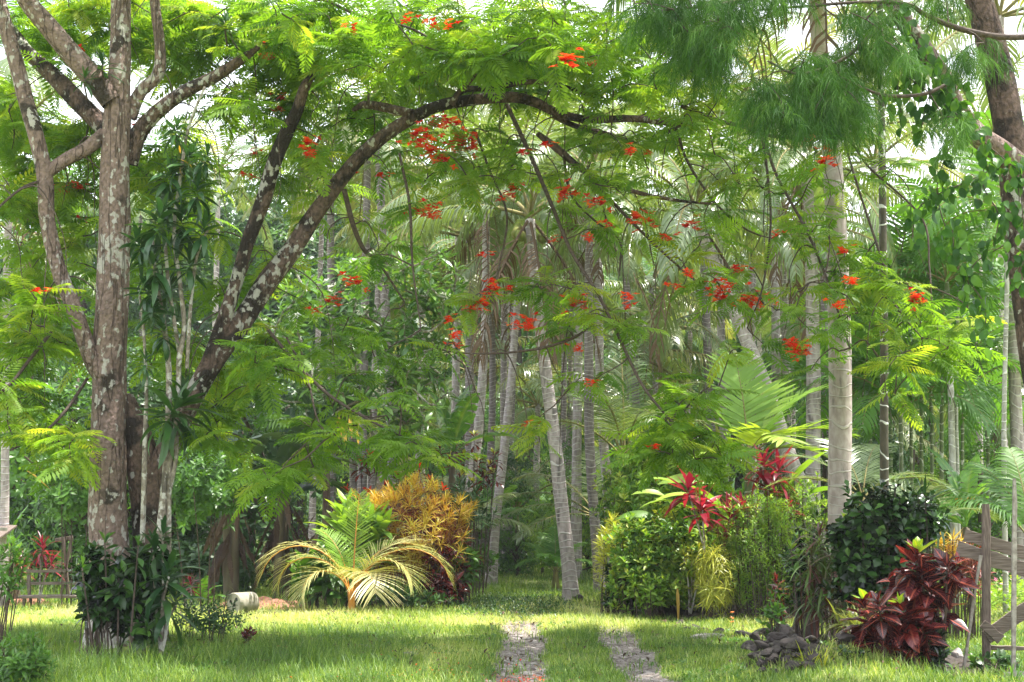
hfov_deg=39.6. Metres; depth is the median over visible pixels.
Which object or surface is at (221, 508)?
leafy tree
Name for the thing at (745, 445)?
leafy tree
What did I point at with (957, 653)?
rock
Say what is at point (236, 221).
leafy tree
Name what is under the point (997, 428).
coconut palm
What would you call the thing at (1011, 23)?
sky
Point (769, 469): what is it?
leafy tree
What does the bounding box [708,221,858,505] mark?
coconut palm
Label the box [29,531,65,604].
red cordyline
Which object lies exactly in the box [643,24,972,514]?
coconut palm
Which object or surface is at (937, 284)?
areca palm
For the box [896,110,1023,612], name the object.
areca palm
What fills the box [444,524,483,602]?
broadleaf shrub
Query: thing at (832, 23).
coconut palm
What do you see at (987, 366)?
areca palm
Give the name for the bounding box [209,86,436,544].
coconut palm
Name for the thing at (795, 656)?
rock
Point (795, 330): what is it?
coconut palm
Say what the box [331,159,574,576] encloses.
coconut palm
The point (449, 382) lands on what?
coconut palm
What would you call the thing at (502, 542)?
leafy tree
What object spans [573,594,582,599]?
rock
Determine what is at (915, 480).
leafy tree
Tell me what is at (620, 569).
variegated shrub
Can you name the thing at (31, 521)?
leafy tree
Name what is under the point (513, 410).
coconut palm
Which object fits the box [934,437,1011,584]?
leafy tree
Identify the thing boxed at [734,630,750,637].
rock
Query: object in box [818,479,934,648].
shrub
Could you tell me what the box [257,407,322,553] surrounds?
leafy tree
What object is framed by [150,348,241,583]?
leafy tree
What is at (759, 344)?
coconut palm
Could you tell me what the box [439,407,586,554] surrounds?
young palm
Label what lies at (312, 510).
coconut palm
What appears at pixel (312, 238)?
coconut palm
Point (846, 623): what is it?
striped grass plant
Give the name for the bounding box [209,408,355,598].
banana plant
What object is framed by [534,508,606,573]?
leafy tree
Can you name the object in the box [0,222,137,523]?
coconut palm
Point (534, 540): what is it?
leafy tree
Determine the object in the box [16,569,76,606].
wooden bench
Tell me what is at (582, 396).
leafy tree
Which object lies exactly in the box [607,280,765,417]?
coconut palm
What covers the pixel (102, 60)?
epiphyte
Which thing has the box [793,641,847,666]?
striped grass plant
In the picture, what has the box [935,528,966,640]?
golden croton
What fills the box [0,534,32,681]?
shrub
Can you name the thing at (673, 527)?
green hedge shrub
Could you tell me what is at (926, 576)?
red croton
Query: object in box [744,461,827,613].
feathery shrub
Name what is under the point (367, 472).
croton bush
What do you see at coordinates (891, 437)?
areca palm
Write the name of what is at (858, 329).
areca palm
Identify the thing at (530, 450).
leafy tree
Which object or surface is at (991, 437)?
leafy tree
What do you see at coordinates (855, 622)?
striped grass plant
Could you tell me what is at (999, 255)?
coconut palm
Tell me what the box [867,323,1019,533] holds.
areca palm
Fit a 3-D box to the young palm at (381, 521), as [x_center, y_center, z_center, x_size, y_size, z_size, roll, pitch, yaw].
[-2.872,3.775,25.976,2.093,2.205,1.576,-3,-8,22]
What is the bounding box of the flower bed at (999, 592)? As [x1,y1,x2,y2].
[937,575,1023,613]
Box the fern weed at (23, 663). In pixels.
[0,629,61,681]
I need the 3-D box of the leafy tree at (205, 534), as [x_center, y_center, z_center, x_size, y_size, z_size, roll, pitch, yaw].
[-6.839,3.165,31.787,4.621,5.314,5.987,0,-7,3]
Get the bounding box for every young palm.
[254,489,454,611]
[304,488,408,606]
[396,465,533,534]
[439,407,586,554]
[501,446,639,544]
[507,337,744,466]
[514,525,591,589]
[763,437,957,505]
[874,474,1003,590]
[933,447,1023,532]
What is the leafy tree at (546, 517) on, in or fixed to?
on the ground at (657, 675)
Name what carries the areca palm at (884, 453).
on the ground at (657, 675)
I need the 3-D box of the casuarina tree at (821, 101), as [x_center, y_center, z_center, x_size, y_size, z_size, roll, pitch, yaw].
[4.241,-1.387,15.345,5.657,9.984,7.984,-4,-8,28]
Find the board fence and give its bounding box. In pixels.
[956,478,1023,679]
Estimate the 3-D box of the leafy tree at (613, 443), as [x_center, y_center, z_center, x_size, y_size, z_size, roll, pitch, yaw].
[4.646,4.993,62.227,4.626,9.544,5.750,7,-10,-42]
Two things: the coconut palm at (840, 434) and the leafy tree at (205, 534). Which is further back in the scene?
the leafy tree at (205, 534)
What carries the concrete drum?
on the ground at (657, 675)
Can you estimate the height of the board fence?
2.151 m
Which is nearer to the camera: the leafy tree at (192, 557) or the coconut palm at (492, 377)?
the leafy tree at (192, 557)
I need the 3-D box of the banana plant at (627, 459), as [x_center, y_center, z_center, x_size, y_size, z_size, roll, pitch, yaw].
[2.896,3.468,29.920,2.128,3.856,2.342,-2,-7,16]
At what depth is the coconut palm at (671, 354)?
40.22 m
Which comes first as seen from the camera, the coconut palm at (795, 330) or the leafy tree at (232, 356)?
the coconut palm at (795, 330)
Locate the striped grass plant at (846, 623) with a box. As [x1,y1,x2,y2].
[821,598,867,649]
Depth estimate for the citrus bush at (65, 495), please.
26.04 m
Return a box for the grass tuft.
[978,655,1023,681]
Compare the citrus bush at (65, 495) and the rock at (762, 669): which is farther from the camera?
the citrus bush at (65, 495)
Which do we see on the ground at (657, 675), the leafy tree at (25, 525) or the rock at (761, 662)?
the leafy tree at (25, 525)
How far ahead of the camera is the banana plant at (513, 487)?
37.63 m
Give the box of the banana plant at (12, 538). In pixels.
[9,506,27,598]
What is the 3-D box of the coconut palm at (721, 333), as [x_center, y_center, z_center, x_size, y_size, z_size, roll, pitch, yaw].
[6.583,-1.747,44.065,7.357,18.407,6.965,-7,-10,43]
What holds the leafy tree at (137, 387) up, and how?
on the ground at (657, 675)
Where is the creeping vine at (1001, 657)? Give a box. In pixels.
[969,648,1020,672]
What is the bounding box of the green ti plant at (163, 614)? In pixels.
[136,515,206,655]
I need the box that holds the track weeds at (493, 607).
[447,588,574,620]
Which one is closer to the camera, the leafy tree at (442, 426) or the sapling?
the sapling
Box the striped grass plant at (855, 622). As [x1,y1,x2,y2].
[826,605,880,645]
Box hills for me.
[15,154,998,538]
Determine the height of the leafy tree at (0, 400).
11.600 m
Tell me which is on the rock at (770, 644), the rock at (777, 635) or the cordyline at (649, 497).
the rock at (777, 635)
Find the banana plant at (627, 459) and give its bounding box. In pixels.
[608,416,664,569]
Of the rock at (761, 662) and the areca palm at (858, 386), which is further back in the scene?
the areca palm at (858, 386)
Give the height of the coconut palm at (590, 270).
11.707 m
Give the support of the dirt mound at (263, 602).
on the ground at (657, 675)
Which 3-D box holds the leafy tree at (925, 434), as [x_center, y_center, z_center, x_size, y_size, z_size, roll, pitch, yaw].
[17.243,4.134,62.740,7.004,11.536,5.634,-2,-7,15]
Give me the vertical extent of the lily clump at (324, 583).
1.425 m
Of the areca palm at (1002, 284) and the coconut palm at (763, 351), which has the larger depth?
the coconut palm at (763, 351)
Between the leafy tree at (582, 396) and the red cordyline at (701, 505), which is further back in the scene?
the leafy tree at (582, 396)
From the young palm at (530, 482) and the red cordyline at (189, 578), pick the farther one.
the young palm at (530, 482)
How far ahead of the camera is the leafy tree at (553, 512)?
43.50 m
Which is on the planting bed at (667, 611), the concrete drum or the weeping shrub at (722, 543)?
the weeping shrub at (722, 543)
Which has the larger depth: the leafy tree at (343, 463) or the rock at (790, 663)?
the leafy tree at (343, 463)
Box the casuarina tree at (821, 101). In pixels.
[556,0,1023,387]
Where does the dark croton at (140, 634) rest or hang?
on the ground at (657, 675)
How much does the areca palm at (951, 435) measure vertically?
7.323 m
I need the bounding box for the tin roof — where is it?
[0,525,16,537]
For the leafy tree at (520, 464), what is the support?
on the ground at (657, 675)
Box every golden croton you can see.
[333,469,485,602]
[678,541,709,614]
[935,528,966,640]
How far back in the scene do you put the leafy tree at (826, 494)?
35.26 m
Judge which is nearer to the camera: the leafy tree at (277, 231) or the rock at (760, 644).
the rock at (760, 644)
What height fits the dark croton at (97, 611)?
0.963 m
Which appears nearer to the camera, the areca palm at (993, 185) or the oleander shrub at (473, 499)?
the areca palm at (993, 185)
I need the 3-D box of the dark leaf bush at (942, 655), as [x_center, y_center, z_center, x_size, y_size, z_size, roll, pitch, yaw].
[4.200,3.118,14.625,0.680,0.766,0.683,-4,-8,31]
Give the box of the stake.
[676,589,679,618]
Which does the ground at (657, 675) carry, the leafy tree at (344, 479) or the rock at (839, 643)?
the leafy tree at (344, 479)
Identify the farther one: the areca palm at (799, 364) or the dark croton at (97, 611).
the areca palm at (799, 364)
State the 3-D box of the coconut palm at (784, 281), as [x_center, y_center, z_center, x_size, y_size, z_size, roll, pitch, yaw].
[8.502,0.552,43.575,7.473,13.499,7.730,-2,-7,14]
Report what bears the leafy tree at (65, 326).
on the ground at (657, 675)
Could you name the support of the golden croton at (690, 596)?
on the planting bed at (667, 611)
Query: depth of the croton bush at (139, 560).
16.05 m
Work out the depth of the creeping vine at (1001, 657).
14.80 m
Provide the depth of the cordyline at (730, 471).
26.33 m
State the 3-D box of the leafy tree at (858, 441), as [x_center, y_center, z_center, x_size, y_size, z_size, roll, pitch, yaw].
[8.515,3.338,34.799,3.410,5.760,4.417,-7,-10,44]
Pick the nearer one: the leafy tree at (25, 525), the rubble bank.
the rubble bank
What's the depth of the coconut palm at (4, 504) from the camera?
25.85 m
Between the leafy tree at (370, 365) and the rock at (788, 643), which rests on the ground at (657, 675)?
the leafy tree at (370, 365)
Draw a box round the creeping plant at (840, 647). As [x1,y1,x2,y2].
[835,644,869,663]
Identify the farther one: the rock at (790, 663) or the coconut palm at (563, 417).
the coconut palm at (563, 417)
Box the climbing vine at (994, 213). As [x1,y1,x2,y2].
[849,1,1023,359]
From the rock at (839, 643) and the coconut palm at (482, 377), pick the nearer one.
the rock at (839, 643)
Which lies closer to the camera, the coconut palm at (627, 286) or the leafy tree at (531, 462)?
the coconut palm at (627, 286)
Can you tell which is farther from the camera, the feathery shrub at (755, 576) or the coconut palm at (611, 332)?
the coconut palm at (611, 332)
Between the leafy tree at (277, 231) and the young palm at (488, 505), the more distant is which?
the leafy tree at (277, 231)
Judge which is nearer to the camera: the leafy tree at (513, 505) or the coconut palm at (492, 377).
the coconut palm at (492, 377)
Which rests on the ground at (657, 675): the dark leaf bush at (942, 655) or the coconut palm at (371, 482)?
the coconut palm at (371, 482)
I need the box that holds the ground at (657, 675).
[0,539,1023,681]
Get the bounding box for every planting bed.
[339,601,474,609]
[611,604,763,621]
[864,651,985,674]
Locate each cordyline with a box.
[11,548,34,591]
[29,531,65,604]
[176,573,203,606]
[622,447,744,602]
[664,468,768,613]
[684,441,735,588]
[744,443,805,574]
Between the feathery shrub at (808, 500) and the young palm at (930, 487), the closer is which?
the young palm at (930, 487)
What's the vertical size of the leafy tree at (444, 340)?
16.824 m
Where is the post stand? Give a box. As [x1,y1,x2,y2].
[55,536,72,598]
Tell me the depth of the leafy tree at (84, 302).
67.08 m
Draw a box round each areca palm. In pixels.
[763,297,871,373]
[766,343,859,421]
[777,340,945,493]
[785,302,947,511]
[799,330,999,496]
[817,200,986,487]
[820,298,965,495]
[821,231,986,487]
[852,0,888,583]
[852,202,1004,608]
[852,314,1021,552]
[856,280,999,485]
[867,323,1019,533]
[868,177,1004,600]
[870,240,1012,547]
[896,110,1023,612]
[914,360,1023,499]
[915,292,1007,530]
[953,254,1011,316]
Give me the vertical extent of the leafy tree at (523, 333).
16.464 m
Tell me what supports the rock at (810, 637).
on the rubble bank
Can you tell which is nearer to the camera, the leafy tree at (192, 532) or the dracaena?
the dracaena
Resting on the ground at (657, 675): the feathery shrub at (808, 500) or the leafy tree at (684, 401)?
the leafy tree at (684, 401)
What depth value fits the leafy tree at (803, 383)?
65.16 m
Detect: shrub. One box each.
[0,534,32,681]
[174,591,251,641]
[419,536,473,604]
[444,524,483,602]
[447,475,504,597]
[452,516,472,601]
[470,544,499,588]
[589,434,696,597]
[591,512,626,615]
[600,544,640,614]
[601,511,679,617]
[605,484,645,608]
[622,566,686,618]
[625,504,715,614]
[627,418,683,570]
[651,496,681,609]
[688,539,740,620]
[703,532,753,615]
[712,483,808,620]
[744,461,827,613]
[774,509,837,641]
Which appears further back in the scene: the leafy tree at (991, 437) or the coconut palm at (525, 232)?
the leafy tree at (991, 437)
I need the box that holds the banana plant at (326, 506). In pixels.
[242,374,394,600]
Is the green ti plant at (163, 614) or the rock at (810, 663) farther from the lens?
the green ti plant at (163, 614)
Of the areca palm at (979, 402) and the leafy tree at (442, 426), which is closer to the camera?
the areca palm at (979, 402)
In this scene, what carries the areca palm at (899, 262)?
on the ground at (657, 675)
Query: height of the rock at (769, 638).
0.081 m
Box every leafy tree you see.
[0,112,258,488]
[0,210,160,417]
[0,306,91,525]
[0,315,136,569]
[0,333,164,588]
[0,366,174,592]
[0,369,163,581]
[41,209,229,351]
[59,307,162,529]
[77,341,201,548]
[87,184,325,534]
[87,364,281,588]
[95,118,394,510]
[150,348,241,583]
[151,361,313,592]
[152,360,376,595]
[164,295,292,532]
[171,405,282,564]
[208,271,345,548]
[209,185,477,493]
[242,231,475,600]
[252,342,325,550]
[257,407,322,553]
[257,497,319,536]
[291,369,407,552]
[294,284,500,527]
[302,314,425,553]
[318,348,439,556]
[344,276,534,473]
[389,269,640,470]
[394,372,496,491]
[397,432,533,576]
[425,392,499,489]
[432,438,538,574]
[462,452,537,560]
[482,349,639,552]
[483,379,566,512]
[484,391,557,472]
[498,308,652,522]
[498,508,544,575]
[501,471,555,568]
[519,472,597,570]
[522,511,556,572]
[524,463,584,556]
[530,234,800,463]
[530,338,629,523]
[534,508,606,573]
[535,447,614,570]
[562,424,631,575]
[582,358,669,551]
[595,404,706,576]
[612,380,705,449]
[631,285,771,534]
[641,362,746,538]
[647,308,771,540]
[714,256,893,468]
[729,322,938,516]
[729,385,767,552]
[735,369,799,545]
[753,430,865,545]
[766,325,898,514]
[768,430,909,577]
[771,368,918,579]
[820,422,928,491]
[867,389,1010,547]
[874,423,985,568]
[893,398,946,478]
[895,310,998,468]
[908,436,1001,572]
[929,452,1011,584]
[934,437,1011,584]
[969,373,1008,452]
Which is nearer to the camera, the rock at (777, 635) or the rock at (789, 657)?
the rock at (789, 657)
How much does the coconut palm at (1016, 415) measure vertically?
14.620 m
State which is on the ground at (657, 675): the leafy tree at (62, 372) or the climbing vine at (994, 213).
the leafy tree at (62, 372)
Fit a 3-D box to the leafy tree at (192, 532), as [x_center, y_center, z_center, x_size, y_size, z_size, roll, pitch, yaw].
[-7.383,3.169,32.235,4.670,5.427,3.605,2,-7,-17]
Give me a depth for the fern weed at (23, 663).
12.83 m
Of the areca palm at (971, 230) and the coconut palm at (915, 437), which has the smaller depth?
the areca palm at (971, 230)
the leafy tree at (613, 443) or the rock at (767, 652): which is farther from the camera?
the leafy tree at (613, 443)
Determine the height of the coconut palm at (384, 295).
14.922 m
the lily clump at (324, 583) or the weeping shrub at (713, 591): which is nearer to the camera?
the weeping shrub at (713, 591)
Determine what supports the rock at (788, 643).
on the rock at (806, 653)
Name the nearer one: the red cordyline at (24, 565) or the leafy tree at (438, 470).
the red cordyline at (24, 565)
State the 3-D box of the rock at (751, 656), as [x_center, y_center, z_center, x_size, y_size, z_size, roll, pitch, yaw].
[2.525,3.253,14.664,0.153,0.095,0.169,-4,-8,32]
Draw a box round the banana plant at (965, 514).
[926,447,998,612]
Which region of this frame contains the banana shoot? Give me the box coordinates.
[185,575,225,599]
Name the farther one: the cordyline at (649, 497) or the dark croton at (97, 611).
the cordyline at (649, 497)
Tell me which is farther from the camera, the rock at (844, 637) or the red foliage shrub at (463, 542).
the red foliage shrub at (463, 542)
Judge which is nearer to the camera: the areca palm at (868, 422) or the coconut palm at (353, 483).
the areca palm at (868, 422)
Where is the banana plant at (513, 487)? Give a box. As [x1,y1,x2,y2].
[478,478,541,517]
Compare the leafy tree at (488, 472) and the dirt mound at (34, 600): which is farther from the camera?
the leafy tree at (488, 472)
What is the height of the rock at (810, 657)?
0.114 m
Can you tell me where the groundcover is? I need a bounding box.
[340,584,454,609]
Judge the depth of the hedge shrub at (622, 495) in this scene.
25.21 m
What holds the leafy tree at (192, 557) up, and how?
on the ground at (657, 675)
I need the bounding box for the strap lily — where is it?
[876,472,971,552]
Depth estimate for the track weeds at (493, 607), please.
25.76 m
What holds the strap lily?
on the planting bed at (951, 659)
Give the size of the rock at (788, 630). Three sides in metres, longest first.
0.227 x 0.176 x 0.123 m
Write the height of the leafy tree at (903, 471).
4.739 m
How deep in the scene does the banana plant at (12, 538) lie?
27.07 m
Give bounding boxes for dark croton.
[65,540,179,657]
[71,579,112,657]
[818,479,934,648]
[900,486,952,611]
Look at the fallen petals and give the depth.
14.81 m
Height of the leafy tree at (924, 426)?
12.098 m
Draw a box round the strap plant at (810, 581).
[777,509,853,642]
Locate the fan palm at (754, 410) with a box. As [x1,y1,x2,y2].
[659,347,862,603]
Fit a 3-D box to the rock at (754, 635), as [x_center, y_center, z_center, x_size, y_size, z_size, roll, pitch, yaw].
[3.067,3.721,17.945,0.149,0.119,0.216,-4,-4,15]
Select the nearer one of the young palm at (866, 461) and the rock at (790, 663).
the rock at (790, 663)
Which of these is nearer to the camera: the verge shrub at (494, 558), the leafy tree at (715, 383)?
the verge shrub at (494, 558)
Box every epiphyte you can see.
[73,65,99,99]
[80,51,128,86]
[206,11,241,48]
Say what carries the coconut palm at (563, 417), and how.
on the ground at (657, 675)
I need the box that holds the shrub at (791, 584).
[774,509,837,641]
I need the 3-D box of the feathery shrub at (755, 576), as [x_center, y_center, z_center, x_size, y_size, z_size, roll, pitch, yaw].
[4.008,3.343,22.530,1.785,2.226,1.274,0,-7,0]
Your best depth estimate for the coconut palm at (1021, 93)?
43.78 m
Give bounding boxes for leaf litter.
[23,597,1020,681]
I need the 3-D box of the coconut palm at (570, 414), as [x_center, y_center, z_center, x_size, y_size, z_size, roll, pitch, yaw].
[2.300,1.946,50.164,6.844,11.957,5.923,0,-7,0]
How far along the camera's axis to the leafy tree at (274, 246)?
71.15 m
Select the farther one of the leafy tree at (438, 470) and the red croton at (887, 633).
the leafy tree at (438, 470)
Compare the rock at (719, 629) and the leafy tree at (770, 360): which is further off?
the leafy tree at (770, 360)
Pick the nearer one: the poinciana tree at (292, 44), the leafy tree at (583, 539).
the poinciana tree at (292, 44)
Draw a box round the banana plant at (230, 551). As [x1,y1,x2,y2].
[177,423,275,601]
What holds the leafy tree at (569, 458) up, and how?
on the ground at (657, 675)
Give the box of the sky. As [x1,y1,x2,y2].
[0,0,1023,253]
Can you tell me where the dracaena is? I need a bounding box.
[118,86,228,572]
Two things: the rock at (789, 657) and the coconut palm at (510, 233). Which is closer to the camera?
the rock at (789, 657)
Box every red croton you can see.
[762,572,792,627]
[839,588,949,669]
[877,536,978,670]
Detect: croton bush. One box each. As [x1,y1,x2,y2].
[64,531,149,658]
[331,449,448,599]
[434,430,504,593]
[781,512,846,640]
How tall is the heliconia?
2.718 m
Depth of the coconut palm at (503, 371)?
47.60 m
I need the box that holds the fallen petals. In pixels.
[290,644,579,681]
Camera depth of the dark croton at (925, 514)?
16.23 m
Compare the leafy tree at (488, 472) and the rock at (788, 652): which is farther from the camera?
the leafy tree at (488, 472)
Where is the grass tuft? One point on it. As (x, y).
(1012, 673)
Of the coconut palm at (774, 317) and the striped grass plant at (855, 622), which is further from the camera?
the coconut palm at (774, 317)
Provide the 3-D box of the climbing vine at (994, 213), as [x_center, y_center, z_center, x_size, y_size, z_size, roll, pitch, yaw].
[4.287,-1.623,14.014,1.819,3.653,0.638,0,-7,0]
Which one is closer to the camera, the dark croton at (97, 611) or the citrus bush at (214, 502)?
the dark croton at (97, 611)
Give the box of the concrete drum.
[227,592,258,612]
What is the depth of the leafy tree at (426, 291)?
28.33 m
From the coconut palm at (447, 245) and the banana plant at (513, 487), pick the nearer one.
the banana plant at (513, 487)
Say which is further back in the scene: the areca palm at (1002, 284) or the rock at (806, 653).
the areca palm at (1002, 284)
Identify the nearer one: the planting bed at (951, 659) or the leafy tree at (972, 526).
the planting bed at (951, 659)
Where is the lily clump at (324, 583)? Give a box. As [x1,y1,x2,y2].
[282,540,374,609]
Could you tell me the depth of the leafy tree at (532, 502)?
45.89 m
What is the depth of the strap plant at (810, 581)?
16.66 m
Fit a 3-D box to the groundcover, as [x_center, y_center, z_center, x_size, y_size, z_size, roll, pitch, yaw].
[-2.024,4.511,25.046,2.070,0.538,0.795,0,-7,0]
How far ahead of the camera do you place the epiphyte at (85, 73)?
17.64 m
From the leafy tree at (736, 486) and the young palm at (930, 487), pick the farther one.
the leafy tree at (736, 486)
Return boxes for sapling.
[754,590,791,640]
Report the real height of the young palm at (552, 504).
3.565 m
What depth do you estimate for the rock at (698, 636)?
19.05 m
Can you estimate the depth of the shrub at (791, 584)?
17.69 m
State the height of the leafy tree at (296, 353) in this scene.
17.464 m
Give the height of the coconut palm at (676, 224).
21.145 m
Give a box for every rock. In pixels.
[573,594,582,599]
[692,633,724,638]
[712,628,723,632]
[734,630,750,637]
[740,640,754,649]
[745,644,758,650]
[748,652,764,660]
[749,632,760,639]
[753,640,769,649]
[757,658,767,666]
[757,667,766,671]
[758,647,773,657]
[765,653,779,663]
[766,636,773,641]
[768,632,787,639]
[768,642,780,646]
[771,645,781,654]
[779,624,795,635]
[779,637,806,648]
[782,654,791,661]
[783,649,798,655]
[784,660,800,671]
[791,652,800,658]
[794,646,807,651]
[801,661,817,668]
[802,648,815,657]
[804,635,817,642]
[804,653,821,662]
[810,646,822,651]
[835,632,855,641]
[835,640,849,648]
[951,648,963,657]
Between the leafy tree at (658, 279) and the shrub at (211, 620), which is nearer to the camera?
the shrub at (211, 620)
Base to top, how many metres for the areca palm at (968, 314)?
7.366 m
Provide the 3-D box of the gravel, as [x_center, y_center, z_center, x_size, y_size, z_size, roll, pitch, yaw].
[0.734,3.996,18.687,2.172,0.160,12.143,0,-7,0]
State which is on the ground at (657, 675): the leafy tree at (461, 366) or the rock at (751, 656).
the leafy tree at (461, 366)
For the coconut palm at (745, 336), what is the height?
9.609 m
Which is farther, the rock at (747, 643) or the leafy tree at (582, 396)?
the leafy tree at (582, 396)
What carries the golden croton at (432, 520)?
on the planting bed at (428, 603)
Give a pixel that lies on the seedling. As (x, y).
(247, 633)
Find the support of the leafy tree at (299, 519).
on the ground at (657, 675)
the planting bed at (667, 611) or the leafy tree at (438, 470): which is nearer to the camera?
the planting bed at (667, 611)
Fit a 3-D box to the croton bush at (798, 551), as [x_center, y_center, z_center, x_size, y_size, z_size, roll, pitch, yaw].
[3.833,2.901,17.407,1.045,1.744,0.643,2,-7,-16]
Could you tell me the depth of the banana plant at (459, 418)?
29.60 m
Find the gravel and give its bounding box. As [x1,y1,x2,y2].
[481,615,680,681]
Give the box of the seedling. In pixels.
[240,626,256,645]
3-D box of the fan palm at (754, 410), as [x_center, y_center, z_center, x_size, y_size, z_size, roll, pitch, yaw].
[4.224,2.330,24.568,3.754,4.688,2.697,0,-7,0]
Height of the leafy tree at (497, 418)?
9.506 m
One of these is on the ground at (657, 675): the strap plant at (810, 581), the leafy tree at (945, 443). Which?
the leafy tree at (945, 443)
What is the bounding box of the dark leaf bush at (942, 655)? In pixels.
[888,619,951,671]
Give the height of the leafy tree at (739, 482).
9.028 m
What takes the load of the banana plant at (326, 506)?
on the ground at (657, 675)
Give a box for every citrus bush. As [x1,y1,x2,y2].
[28,452,88,607]
[127,437,257,608]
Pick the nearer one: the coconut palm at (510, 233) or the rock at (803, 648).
the rock at (803, 648)
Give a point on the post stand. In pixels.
(68, 552)
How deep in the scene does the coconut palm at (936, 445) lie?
59.86 m
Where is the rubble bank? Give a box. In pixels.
[737,643,855,674]
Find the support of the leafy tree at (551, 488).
on the ground at (657, 675)
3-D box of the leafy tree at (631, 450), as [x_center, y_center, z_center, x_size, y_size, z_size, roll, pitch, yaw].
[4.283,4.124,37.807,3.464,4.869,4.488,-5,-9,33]
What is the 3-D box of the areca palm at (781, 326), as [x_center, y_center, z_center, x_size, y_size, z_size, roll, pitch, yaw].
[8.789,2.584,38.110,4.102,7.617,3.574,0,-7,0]
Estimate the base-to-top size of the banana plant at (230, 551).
3.722 m
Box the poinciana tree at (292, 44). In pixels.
[0,0,1006,649]
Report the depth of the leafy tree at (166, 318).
77.30 m
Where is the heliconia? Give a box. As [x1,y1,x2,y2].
[617,451,827,608]
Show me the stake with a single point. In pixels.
(678, 600)
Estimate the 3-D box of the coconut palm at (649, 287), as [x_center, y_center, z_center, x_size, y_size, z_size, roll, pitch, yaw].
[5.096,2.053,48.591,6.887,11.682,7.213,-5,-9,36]
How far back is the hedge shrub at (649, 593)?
22.75 m
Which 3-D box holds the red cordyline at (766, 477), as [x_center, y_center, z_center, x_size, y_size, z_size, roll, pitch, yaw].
[4.274,3.075,23.105,1.083,2.867,0.943,0,-7,0]
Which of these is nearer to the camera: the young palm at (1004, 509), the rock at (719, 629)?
the rock at (719, 629)
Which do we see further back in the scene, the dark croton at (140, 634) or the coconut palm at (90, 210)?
the coconut palm at (90, 210)
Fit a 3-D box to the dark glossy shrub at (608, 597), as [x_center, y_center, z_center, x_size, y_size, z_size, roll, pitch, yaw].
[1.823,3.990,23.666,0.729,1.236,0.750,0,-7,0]
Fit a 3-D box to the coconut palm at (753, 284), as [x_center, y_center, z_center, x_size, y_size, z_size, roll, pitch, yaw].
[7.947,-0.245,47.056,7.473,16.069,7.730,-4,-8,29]
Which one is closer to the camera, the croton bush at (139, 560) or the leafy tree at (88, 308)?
the croton bush at (139, 560)
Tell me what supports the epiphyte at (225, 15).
attached to the poinciana tree at (292, 44)
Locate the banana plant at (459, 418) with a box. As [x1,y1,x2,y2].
[408,385,538,594]
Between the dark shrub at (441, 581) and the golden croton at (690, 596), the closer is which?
the golden croton at (690, 596)
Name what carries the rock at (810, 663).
on the ground at (657, 675)
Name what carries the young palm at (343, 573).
on the ground at (657, 675)
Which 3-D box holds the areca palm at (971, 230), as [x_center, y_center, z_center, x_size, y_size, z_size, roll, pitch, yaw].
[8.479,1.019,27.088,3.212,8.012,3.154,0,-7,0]
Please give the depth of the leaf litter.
18.31 m
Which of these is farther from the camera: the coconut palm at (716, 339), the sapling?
the coconut palm at (716, 339)
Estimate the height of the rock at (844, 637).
0.102 m
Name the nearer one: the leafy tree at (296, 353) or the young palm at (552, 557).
the young palm at (552, 557)
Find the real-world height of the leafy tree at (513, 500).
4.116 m
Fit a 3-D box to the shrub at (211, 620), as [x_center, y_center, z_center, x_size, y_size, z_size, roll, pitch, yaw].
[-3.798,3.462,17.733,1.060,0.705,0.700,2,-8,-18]
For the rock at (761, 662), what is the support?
on the rubble bank
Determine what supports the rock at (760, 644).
on the rock at (751, 656)
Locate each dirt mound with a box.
[10,598,48,605]
[216,596,308,608]
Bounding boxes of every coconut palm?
[0,57,182,608]
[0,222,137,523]
[2,171,63,327]
[61,172,221,354]
[145,118,304,526]
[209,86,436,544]
[221,198,371,336]
[241,145,406,554]
[246,354,462,566]
[249,44,496,579]
[249,86,481,572]
[286,116,454,567]
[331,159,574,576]
[334,161,478,532]
[336,0,555,475]
[336,214,498,531]
[344,103,611,539]
[362,92,671,601]
[375,317,572,540]
[380,213,593,571]
[391,111,528,567]
[410,105,605,571]
[419,77,580,468]
[420,158,650,584]
[430,66,704,579]
[430,346,649,565]
[453,85,708,591]
[479,189,648,567]
[481,123,712,581]
[493,273,770,443]
[495,246,665,494]
[505,98,747,464]
[541,93,876,608]
[550,227,757,414]
[559,305,635,359]
[562,284,768,417]
[588,108,798,531]
[597,0,978,634]
[599,5,827,558]
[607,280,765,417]
[638,24,900,554]
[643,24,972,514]
[643,200,713,348]
[646,100,849,543]
[674,126,907,547]
[696,208,787,561]
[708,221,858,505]
[714,131,956,521]
[747,233,965,432]
[755,74,986,471]
[756,274,938,480]
[759,0,982,194]
[821,403,960,484]
[856,0,1023,595]
[857,238,998,539]
[862,51,1023,527]
[893,311,1023,497]
[905,156,1009,486]

